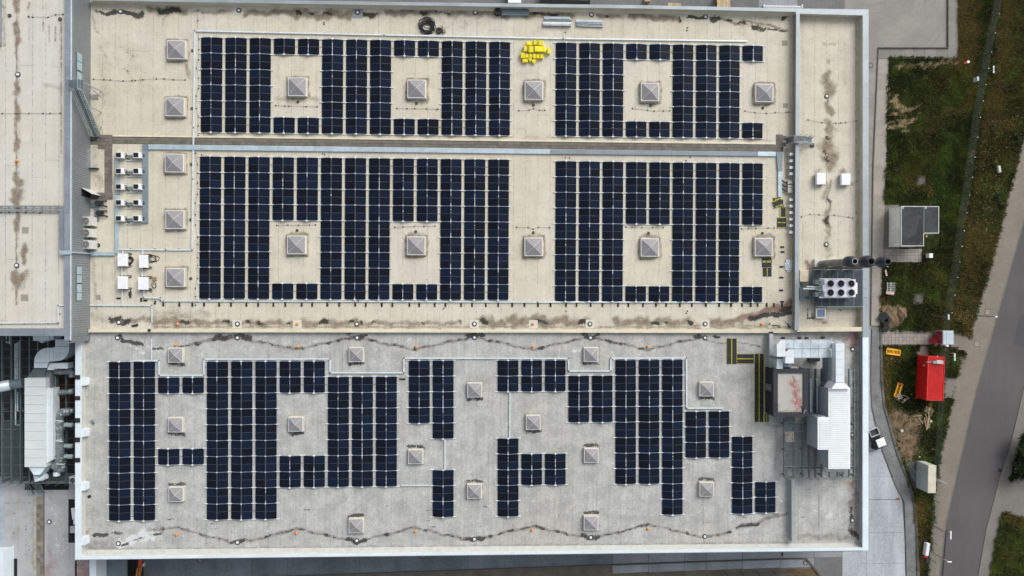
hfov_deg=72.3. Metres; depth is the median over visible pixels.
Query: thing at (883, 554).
yard slabs
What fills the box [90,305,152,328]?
cable trunking
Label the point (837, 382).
ventilation duct
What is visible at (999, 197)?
shrub
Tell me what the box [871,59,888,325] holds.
pavement strip
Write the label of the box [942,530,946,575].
gutter line
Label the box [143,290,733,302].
cable trunking
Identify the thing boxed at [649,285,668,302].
solar array
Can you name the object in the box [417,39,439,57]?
solar array
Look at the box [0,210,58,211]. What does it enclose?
pipe rail
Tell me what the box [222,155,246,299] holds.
solar array
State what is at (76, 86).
access stair
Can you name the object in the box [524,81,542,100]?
skylight
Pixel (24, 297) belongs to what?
membrane patch
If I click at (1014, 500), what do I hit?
side road
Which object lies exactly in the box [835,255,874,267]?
flue
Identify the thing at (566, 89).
solar array
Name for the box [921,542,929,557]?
white bench box
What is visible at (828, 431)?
air unit
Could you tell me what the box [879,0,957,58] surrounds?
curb
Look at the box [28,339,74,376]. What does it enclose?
bend duct
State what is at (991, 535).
pavement
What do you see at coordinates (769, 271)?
rubber mat
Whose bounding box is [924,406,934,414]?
pallet
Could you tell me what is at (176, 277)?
skylight
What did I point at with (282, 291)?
solar array
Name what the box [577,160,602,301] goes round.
solar array
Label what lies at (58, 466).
foil duct
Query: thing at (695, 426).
solar array
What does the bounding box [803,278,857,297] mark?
chiller
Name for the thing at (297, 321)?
membrane patch
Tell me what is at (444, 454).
cable trunking
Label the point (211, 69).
solar array
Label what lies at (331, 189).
solar array
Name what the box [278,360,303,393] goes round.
solar array
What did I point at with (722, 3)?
wooden pallet stack
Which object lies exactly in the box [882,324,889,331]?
black sheet
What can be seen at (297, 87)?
skylight
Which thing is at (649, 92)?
skylight
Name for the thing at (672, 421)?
solar array
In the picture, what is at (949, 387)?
container pad
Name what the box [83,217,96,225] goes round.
condenser
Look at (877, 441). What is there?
utility vehicle
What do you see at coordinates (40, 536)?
tile path
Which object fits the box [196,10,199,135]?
lightning conductor
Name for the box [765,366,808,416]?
plant room
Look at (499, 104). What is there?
solar array
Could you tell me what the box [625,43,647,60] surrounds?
solar array
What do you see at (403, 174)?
solar array
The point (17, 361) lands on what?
pipe
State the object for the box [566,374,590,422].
solar array
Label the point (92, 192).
door
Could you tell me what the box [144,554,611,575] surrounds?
apron
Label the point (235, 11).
membrane patch
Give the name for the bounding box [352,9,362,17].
membrane patch
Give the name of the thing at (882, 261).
flue
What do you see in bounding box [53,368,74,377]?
green wrapped duct
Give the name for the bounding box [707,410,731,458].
solar array
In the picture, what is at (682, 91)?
solar array
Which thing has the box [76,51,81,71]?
window
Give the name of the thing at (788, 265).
plastic film
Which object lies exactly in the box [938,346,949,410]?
hedge
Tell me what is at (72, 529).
loose sheet
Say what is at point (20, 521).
roof
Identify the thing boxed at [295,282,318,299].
solar array
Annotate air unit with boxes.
[23,376,55,481]
[807,385,849,471]
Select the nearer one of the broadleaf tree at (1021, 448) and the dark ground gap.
the dark ground gap
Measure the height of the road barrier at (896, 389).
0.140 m
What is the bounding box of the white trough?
[763,4,802,8]
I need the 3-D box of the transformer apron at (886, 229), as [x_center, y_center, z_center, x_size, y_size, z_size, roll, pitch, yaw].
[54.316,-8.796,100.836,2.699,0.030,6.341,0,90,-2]
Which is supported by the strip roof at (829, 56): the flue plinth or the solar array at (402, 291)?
the flue plinth
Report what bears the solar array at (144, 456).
on the roof at (551, 515)
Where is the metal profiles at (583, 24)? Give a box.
[576,22,602,27]
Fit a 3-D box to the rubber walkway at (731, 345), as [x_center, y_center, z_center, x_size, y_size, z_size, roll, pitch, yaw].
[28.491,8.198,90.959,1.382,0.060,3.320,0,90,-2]
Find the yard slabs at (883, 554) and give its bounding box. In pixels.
[842,329,904,575]
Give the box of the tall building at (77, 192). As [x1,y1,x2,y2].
[0,0,100,342]
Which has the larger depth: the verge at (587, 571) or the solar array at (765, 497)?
the verge at (587, 571)
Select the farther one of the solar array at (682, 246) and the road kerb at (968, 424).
the road kerb at (968, 424)
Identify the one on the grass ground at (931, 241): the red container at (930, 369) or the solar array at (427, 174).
the red container at (930, 369)
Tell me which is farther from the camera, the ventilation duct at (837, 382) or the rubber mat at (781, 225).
the rubber mat at (781, 225)
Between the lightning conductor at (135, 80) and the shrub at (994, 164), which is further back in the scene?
the shrub at (994, 164)
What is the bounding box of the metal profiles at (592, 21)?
[576,20,601,22]
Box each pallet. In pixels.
[785,432,794,441]
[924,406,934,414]
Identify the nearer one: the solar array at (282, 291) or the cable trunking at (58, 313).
the cable trunking at (58, 313)
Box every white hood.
[815,173,825,184]
[840,173,849,184]
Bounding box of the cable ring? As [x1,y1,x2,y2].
[436,27,441,33]
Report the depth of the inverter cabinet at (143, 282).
87.80 m
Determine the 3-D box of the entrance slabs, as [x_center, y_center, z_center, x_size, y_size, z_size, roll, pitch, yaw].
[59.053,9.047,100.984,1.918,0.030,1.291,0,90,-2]
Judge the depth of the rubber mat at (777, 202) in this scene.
91.00 m
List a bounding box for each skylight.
[165,154,185,173]
[165,210,186,229]
[166,98,186,117]
[166,268,186,286]
[167,40,187,60]
[168,347,184,362]
[168,417,184,431]
[169,486,184,501]
[287,235,306,254]
[288,78,307,97]
[288,416,303,430]
[349,347,363,361]
[349,517,363,532]
[407,80,426,99]
[407,236,425,255]
[408,448,423,463]
[467,382,481,396]
[467,483,481,498]
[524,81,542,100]
[524,238,542,256]
[526,414,540,429]
[583,347,597,361]
[583,447,597,462]
[583,514,597,529]
[640,83,658,102]
[640,238,658,256]
[698,381,713,395]
[698,481,713,496]
[753,84,772,103]
[753,238,772,256]
[814,308,825,318]
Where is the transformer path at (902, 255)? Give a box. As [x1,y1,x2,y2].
[883,249,921,261]
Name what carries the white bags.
on the annexe
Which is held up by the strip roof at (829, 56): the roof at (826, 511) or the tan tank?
the tan tank
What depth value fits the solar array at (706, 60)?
90.67 m
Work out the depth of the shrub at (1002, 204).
101.10 m
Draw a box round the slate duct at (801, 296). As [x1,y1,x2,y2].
[799,284,808,298]
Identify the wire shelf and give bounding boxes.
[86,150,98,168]
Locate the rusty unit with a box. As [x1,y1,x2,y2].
[60,375,74,407]
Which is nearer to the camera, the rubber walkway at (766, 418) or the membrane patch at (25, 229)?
the membrane patch at (25, 229)
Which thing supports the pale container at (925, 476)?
on the dark pad at (912, 465)
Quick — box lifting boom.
[136,559,145,575]
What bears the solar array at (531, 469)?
on the roof at (551, 515)
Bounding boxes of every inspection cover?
[974,341,979,346]
[985,309,990,314]
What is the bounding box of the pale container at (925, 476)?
[916,461,935,492]
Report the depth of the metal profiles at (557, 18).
90.08 m
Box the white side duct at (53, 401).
[45,362,72,462]
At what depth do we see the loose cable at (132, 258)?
88.34 m
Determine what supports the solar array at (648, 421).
on the roof at (551, 515)
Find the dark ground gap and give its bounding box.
[128,559,143,575]
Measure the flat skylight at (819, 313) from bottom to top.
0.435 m
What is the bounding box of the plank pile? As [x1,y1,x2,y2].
[924,412,930,429]
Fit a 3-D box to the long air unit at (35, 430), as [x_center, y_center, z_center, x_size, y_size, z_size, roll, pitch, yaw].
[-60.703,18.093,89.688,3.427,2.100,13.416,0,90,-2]
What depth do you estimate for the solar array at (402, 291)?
89.38 m
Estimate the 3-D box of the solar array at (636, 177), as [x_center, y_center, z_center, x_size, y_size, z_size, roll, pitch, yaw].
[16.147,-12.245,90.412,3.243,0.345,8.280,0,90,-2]
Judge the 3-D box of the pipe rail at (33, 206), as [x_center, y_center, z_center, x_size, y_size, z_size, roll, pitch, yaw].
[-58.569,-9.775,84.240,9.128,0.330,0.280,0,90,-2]
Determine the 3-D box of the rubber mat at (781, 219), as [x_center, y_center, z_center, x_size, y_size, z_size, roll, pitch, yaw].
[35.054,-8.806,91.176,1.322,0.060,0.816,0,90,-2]
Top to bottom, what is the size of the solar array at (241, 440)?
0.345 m
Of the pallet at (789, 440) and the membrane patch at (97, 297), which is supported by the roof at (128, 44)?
the membrane patch at (97, 297)
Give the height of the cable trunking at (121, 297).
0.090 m
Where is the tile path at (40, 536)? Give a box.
[36,494,44,575]
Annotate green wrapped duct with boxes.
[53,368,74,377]
[57,389,73,394]
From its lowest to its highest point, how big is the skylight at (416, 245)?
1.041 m
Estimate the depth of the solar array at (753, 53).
90.88 m
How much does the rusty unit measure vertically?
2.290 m
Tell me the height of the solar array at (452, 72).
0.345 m
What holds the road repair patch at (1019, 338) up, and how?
on the road at (993, 418)
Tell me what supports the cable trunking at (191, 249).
on the roof at (128, 44)
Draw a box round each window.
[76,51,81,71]
[76,71,81,79]
[76,266,81,282]
[76,284,81,300]
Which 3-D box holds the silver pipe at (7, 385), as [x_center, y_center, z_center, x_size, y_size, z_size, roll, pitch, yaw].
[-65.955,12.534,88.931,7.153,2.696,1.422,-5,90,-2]
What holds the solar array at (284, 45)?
on the roof at (128, 44)
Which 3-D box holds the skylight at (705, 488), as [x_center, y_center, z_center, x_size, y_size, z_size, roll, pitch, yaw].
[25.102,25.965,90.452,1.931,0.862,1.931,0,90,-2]
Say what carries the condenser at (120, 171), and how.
on the roof at (128, 44)
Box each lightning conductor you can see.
[93,78,185,81]
[195,152,197,305]
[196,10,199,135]
[625,226,663,227]
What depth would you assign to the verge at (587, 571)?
99.39 m
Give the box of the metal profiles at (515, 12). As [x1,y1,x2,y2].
[502,8,528,16]
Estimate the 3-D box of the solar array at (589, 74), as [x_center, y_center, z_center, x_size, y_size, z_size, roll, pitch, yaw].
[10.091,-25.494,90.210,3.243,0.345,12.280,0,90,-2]
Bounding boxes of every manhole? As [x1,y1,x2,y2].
[913,293,923,304]
[916,175,925,185]
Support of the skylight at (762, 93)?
on the roof at (128, 44)
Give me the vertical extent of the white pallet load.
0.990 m
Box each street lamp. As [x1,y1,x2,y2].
[932,525,951,539]
[934,353,955,360]
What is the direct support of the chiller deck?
on the strip roof at (829, 56)
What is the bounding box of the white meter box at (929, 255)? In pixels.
[925,253,932,257]
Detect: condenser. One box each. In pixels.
[69,475,74,483]
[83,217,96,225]
[83,229,96,237]
[83,240,96,248]
[115,152,128,159]
[115,168,128,175]
[115,184,129,191]
[115,200,129,207]
[115,216,129,223]
[133,152,143,158]
[133,168,143,174]
[133,184,143,189]
[133,200,144,205]
[133,216,143,221]
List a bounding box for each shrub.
[991,159,998,167]
[994,193,1003,201]
[999,202,1006,208]
[1014,133,1022,143]
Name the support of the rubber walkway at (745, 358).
on the roof at (551, 515)
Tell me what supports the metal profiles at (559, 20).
on the roof at (128, 44)
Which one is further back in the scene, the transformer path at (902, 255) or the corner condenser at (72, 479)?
the transformer path at (902, 255)
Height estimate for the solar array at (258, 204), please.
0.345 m
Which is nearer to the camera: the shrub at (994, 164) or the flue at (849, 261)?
the flue at (849, 261)
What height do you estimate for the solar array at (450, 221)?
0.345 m
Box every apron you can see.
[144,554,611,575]
[302,0,844,8]
[613,551,841,563]
[759,0,796,7]
[883,205,898,248]
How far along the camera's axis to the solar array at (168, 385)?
88.40 m
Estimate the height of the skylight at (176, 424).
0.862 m
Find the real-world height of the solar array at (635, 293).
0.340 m
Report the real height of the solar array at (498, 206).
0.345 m
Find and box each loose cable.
[128,256,133,264]
[148,255,159,262]
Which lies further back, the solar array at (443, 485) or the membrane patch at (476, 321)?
the membrane patch at (476, 321)
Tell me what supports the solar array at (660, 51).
on the roof at (128, 44)
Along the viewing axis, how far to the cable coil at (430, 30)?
89.52 m
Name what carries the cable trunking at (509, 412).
on the roof at (551, 515)
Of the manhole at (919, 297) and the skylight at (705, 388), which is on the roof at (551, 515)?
the skylight at (705, 388)
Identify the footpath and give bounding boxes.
[928,139,1023,575]
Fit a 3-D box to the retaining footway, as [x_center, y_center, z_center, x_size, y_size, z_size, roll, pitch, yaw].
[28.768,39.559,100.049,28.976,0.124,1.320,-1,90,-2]
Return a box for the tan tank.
[799,270,808,287]
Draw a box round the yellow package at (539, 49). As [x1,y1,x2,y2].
[534,46,545,52]
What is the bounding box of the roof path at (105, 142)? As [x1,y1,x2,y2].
[90,134,786,199]
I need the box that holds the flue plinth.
[813,259,834,266]
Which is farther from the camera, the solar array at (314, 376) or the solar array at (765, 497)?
the solar array at (765, 497)
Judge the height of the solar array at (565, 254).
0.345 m
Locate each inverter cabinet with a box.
[117,253,131,266]
[117,275,131,289]
[138,276,151,290]
[139,254,151,268]
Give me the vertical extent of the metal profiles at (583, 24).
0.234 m
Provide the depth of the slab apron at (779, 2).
100.30 m
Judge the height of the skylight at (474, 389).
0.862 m
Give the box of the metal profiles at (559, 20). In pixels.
[543,20,571,21]
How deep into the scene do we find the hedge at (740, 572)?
99.51 m
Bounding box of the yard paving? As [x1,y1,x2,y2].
[845,0,946,328]
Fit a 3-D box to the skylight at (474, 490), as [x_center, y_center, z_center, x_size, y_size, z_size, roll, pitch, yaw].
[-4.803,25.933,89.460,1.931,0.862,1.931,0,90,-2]
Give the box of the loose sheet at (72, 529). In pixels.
[70,526,74,532]
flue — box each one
[818,256,857,266]
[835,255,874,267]
[854,256,890,267]
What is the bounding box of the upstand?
[785,148,787,178]
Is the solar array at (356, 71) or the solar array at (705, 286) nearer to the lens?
the solar array at (356, 71)
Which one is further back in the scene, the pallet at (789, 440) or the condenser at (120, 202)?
the pallet at (789, 440)
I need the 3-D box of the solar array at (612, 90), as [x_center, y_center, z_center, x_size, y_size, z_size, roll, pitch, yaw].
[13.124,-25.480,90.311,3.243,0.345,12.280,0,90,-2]
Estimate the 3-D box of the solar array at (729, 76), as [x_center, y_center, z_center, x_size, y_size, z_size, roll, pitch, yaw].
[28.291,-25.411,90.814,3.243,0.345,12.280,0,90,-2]
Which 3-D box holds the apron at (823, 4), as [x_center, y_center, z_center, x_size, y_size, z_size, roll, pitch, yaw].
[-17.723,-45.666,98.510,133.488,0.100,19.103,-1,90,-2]
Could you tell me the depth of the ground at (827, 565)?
100.55 m
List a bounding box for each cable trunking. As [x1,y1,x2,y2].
[0,305,63,323]
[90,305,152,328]
[119,30,746,250]
[121,290,122,304]
[132,357,722,408]
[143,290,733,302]
[444,439,445,469]
[508,392,510,437]
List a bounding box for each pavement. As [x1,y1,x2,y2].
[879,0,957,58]
[979,394,1023,575]
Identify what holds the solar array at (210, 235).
on the roof at (128, 44)
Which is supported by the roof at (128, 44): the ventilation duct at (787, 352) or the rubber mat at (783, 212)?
the rubber mat at (783, 212)
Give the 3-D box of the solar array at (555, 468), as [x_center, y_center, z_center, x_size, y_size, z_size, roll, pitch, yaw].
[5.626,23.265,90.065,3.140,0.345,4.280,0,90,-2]
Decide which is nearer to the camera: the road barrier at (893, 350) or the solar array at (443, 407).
the solar array at (443, 407)
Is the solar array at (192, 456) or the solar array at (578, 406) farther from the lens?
the solar array at (578, 406)
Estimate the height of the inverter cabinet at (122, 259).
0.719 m
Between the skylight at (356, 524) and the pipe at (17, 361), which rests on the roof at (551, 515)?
the skylight at (356, 524)
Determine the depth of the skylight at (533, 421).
89.59 m
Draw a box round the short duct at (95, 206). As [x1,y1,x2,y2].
[89,200,98,220]
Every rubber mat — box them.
[762,258,771,261]
[762,261,771,266]
[763,267,766,275]
[767,267,771,275]
[772,198,782,207]
[777,217,786,222]
[777,223,785,227]
[781,207,785,216]
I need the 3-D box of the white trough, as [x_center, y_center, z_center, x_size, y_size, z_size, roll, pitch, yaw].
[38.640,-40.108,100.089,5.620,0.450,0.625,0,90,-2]
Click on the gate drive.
(907, 338)
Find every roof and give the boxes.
[0,0,64,327]
[0,481,76,575]
[86,332,791,549]
[90,4,792,328]
[792,332,858,543]
[799,16,858,331]
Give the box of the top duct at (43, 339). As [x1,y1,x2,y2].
[33,336,63,342]
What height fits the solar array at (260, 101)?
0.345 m
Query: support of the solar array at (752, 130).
on the roof at (128, 44)
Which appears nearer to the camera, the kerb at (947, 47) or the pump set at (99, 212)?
the pump set at (99, 212)
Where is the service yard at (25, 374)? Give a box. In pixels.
[0,336,74,475]
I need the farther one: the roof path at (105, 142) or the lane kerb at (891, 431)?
the lane kerb at (891, 431)
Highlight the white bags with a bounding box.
[71,507,74,523]
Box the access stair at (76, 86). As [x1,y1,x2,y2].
[61,77,105,140]
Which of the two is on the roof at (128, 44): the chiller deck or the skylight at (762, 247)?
the skylight at (762, 247)
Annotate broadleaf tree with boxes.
[1009,455,1023,480]
[1015,432,1023,458]
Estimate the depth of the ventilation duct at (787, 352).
87.58 m
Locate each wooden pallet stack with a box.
[666,3,680,5]
[715,0,729,6]
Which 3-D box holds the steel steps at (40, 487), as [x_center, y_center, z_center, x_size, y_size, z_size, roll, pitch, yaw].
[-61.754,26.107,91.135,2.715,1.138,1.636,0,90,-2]
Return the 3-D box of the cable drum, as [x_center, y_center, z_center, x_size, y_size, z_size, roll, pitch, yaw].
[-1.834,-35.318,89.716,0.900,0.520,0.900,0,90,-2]
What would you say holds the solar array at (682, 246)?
on the roof at (128, 44)
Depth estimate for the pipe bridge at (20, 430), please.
90.79 m
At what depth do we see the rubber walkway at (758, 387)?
91.05 m
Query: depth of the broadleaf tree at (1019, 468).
99.22 m
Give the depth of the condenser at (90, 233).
86.77 m
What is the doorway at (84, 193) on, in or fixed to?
in the tall building at (77, 192)
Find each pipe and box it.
[0,378,24,391]
[14,344,15,378]
[15,389,19,424]
[16,342,17,378]
[19,341,19,378]
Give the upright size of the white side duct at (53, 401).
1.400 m
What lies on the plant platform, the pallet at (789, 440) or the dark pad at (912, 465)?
the pallet at (789, 440)
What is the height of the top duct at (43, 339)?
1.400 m
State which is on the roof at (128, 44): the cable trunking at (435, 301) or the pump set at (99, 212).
the pump set at (99, 212)
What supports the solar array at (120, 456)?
on the roof at (551, 515)
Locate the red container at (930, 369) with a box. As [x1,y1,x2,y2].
[915,355,944,400]
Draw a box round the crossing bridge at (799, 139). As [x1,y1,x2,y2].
[785,134,814,146]
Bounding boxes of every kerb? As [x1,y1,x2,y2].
[300,558,820,575]
[870,0,948,325]
[870,329,919,575]
[939,219,1023,575]
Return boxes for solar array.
[107,361,133,521]
[132,361,157,521]
[156,448,182,465]
[157,376,180,394]
[181,376,204,393]
[181,447,206,465]
[197,155,222,299]
[198,36,223,133]
[204,360,229,520]
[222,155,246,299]
[224,36,247,133]
[230,360,253,520]
[246,156,271,299]
[248,37,272,133]
[254,360,278,520]
[271,156,294,220]
[271,282,294,299]
[272,37,296,55]
[272,116,295,133]
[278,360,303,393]
[278,454,301,488]
[295,156,320,221]
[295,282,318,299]
[296,117,319,134]
[297,37,320,55]
[302,360,327,393]
[302,454,325,487]
[318,156,343,300]
[320,38,344,134]
[325,376,351,487]
[343,157,367,300]
[344,38,368,134]
[350,375,375,487]
[367,157,391,300]
[368,38,392,135]
[374,375,398,487]
[391,157,416,221]
[391,283,412,300]
[392,118,414,135]
[393,39,416,56]
[406,359,430,423]
[415,157,438,221]
[416,283,436,300]
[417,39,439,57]
[418,118,439,135]
[430,360,455,439]
[430,469,455,517]
[438,158,462,300]
[439,40,465,135]
[463,158,486,300]
[464,41,487,136]
[486,158,510,300]
[488,41,512,136]
[495,360,520,391]
[495,438,520,516]
[520,359,544,392]
[520,453,542,485]
[543,359,567,392]
[544,452,567,485]
[553,41,577,136]
[553,160,577,301]
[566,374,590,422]
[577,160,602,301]
[578,42,600,137]
[591,374,613,422]
[601,42,625,137]
[601,160,624,302]
[613,359,638,484]
[624,120,648,137]
[624,161,647,224]
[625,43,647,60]
[625,285,645,301]
[637,359,660,484]
[648,43,672,60]
[648,121,670,138]
[648,161,670,224]
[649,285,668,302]
[660,359,684,515]
[670,43,694,138]
[670,161,695,302]
[683,410,707,458]
[694,44,717,138]
[694,162,717,302]
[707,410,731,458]
[717,162,741,302]
[718,44,741,138]
[730,435,754,514]
[740,286,764,302]
[741,44,764,62]
[741,122,764,139]
[741,162,764,225]
[753,480,777,513]
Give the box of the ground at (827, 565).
[179,3,1023,575]
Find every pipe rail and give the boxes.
[0,205,60,207]
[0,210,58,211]
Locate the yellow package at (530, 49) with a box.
[528,46,532,53]
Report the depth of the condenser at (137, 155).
87.83 m
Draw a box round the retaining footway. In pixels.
[613,558,813,573]
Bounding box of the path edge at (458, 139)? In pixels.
[113,135,775,144]
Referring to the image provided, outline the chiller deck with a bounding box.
[799,269,866,306]
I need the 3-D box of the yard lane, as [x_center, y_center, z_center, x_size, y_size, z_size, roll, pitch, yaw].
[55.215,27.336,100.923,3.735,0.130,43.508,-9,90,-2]
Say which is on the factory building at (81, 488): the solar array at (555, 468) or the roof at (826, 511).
the roof at (826, 511)
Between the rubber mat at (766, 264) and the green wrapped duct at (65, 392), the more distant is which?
the rubber mat at (766, 264)
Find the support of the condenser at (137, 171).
on the roof at (128, 44)
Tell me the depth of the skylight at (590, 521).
89.84 m
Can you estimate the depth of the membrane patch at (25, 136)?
84.40 m
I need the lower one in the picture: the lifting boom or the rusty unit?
the lifting boom
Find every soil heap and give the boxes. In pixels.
[885,305,898,325]
[897,307,906,321]
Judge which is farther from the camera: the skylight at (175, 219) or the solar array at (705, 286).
the solar array at (705, 286)
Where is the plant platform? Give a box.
[782,363,858,479]
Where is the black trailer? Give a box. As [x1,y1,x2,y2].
[540,0,589,3]
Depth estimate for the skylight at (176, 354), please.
88.11 m
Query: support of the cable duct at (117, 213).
on the roof at (128, 44)
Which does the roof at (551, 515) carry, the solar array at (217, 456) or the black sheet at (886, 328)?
the solar array at (217, 456)
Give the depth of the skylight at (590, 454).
89.84 m
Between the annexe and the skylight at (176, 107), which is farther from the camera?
the annexe
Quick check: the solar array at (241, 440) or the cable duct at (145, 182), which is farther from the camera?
the solar array at (241, 440)
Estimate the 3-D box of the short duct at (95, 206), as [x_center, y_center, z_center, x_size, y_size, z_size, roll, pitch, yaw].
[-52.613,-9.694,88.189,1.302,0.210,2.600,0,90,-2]
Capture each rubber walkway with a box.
[726,338,736,363]
[737,354,753,363]
[754,354,763,421]
[764,414,768,421]
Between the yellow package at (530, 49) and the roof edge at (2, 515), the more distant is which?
the roof edge at (2, 515)
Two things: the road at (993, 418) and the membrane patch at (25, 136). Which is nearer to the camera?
the membrane patch at (25, 136)
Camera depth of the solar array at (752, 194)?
90.88 m
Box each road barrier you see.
[886,348,900,355]
[894,382,902,397]
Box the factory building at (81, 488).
[75,0,868,559]
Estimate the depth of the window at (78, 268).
85.68 m
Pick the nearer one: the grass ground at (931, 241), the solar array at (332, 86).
the solar array at (332, 86)
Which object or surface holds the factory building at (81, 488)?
on the ground at (827, 565)
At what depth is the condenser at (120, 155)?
87.76 m
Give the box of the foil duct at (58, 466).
[50,407,73,476]
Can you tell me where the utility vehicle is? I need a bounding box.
[869,427,887,450]
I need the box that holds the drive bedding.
[882,331,941,345]
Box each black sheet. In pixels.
[878,311,889,323]
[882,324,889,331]
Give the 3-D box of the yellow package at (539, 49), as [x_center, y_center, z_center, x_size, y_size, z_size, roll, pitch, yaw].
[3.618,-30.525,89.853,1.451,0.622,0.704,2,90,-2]
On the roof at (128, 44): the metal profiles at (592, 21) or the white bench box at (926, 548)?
the metal profiles at (592, 21)
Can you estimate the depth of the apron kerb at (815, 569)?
99.20 m
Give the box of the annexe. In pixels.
[0,476,106,575]
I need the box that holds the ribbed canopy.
[106,560,127,575]
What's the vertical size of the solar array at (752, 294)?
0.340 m
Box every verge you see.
[342,567,787,575]
[786,568,818,575]
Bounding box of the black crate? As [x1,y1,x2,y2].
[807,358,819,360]
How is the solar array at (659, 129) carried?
on the roof at (128, 44)
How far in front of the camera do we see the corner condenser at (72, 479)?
90.17 m
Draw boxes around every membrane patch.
[21,294,27,300]
[22,133,28,140]
[22,227,28,232]
[95,295,100,299]
[232,320,241,327]
[233,7,242,14]
[293,320,301,327]
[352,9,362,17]
[470,320,478,327]
[529,320,537,327]
[586,320,593,327]
[701,320,709,327]
[782,40,786,45]
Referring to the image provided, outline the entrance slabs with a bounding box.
[917,346,928,354]
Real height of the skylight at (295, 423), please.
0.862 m
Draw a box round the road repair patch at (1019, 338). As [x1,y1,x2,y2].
[1013,314,1023,345]
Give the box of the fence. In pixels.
[942,0,1000,328]
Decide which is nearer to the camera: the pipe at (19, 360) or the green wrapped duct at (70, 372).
the green wrapped duct at (70, 372)
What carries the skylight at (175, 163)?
on the roof at (128, 44)
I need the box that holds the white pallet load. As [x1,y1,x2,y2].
[508,0,520,3]
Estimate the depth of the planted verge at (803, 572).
100.41 m
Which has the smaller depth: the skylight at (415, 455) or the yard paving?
the skylight at (415, 455)
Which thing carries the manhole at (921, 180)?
on the grass ground at (931, 241)
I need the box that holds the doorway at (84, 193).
[81,188,89,197]
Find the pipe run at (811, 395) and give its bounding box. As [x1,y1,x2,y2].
[810,379,817,412]
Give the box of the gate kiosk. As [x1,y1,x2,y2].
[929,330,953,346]
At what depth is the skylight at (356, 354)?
88.84 m
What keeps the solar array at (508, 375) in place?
on the roof at (551, 515)
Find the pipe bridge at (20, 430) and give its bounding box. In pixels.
[0,337,74,485]
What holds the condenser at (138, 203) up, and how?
on the roof at (128, 44)
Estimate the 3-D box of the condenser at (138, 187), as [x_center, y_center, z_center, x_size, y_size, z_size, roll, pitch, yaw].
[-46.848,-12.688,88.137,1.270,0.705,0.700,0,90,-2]
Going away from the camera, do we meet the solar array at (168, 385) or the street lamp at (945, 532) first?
the solar array at (168, 385)
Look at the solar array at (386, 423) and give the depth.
89.31 m
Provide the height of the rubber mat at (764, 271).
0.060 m
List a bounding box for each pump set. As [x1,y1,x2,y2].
[95,200,106,206]
[95,210,107,216]
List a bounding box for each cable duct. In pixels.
[59,206,70,254]
[90,158,119,255]
[142,144,147,222]
[148,144,781,196]
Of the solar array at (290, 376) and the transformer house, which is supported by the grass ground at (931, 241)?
the transformer house
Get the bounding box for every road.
[939,223,1023,575]
[1002,478,1023,517]
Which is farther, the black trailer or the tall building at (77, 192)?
the black trailer
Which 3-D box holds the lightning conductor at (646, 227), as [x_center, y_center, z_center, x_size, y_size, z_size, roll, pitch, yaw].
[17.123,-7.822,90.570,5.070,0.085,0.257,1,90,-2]
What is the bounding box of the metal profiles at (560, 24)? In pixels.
[543,22,570,26]
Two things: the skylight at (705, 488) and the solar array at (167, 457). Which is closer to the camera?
the solar array at (167, 457)
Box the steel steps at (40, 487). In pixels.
[25,484,44,495]
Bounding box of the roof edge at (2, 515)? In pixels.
[0,484,4,546]
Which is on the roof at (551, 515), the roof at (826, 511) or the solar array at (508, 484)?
the solar array at (508, 484)
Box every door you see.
[83,188,100,195]
[765,383,770,390]
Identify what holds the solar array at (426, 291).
on the roof at (128, 44)
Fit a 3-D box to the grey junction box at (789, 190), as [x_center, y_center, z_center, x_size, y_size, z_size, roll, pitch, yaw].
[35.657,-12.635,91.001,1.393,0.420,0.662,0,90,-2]
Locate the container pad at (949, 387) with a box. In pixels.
[944,378,955,397]
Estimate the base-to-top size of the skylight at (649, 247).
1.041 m
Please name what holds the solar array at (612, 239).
on the roof at (128, 44)
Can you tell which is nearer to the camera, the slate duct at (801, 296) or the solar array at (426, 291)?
the solar array at (426, 291)
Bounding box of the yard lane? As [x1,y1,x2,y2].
[870,329,916,575]
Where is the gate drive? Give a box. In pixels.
[882,330,939,343]
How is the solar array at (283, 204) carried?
on the roof at (128, 44)
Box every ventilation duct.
[770,339,832,368]
[819,357,831,386]
[824,340,849,388]
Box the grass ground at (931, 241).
[880,0,1023,575]
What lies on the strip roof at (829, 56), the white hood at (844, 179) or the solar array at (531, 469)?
the white hood at (844, 179)
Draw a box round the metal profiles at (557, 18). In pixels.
[544,17,570,18]
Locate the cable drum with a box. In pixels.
[494,8,500,15]
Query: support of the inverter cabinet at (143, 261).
on the roof at (128, 44)
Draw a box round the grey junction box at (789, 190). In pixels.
[782,188,792,192]
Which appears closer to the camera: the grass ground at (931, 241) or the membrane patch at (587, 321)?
the membrane patch at (587, 321)
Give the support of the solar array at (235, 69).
on the roof at (128, 44)
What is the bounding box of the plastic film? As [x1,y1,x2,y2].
[785,259,792,271]
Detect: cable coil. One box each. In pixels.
[418,17,435,33]
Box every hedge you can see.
[725,571,790,575]
[928,409,943,574]
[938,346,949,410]
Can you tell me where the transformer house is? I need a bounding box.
[889,206,938,246]
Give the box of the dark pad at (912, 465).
[907,461,916,488]

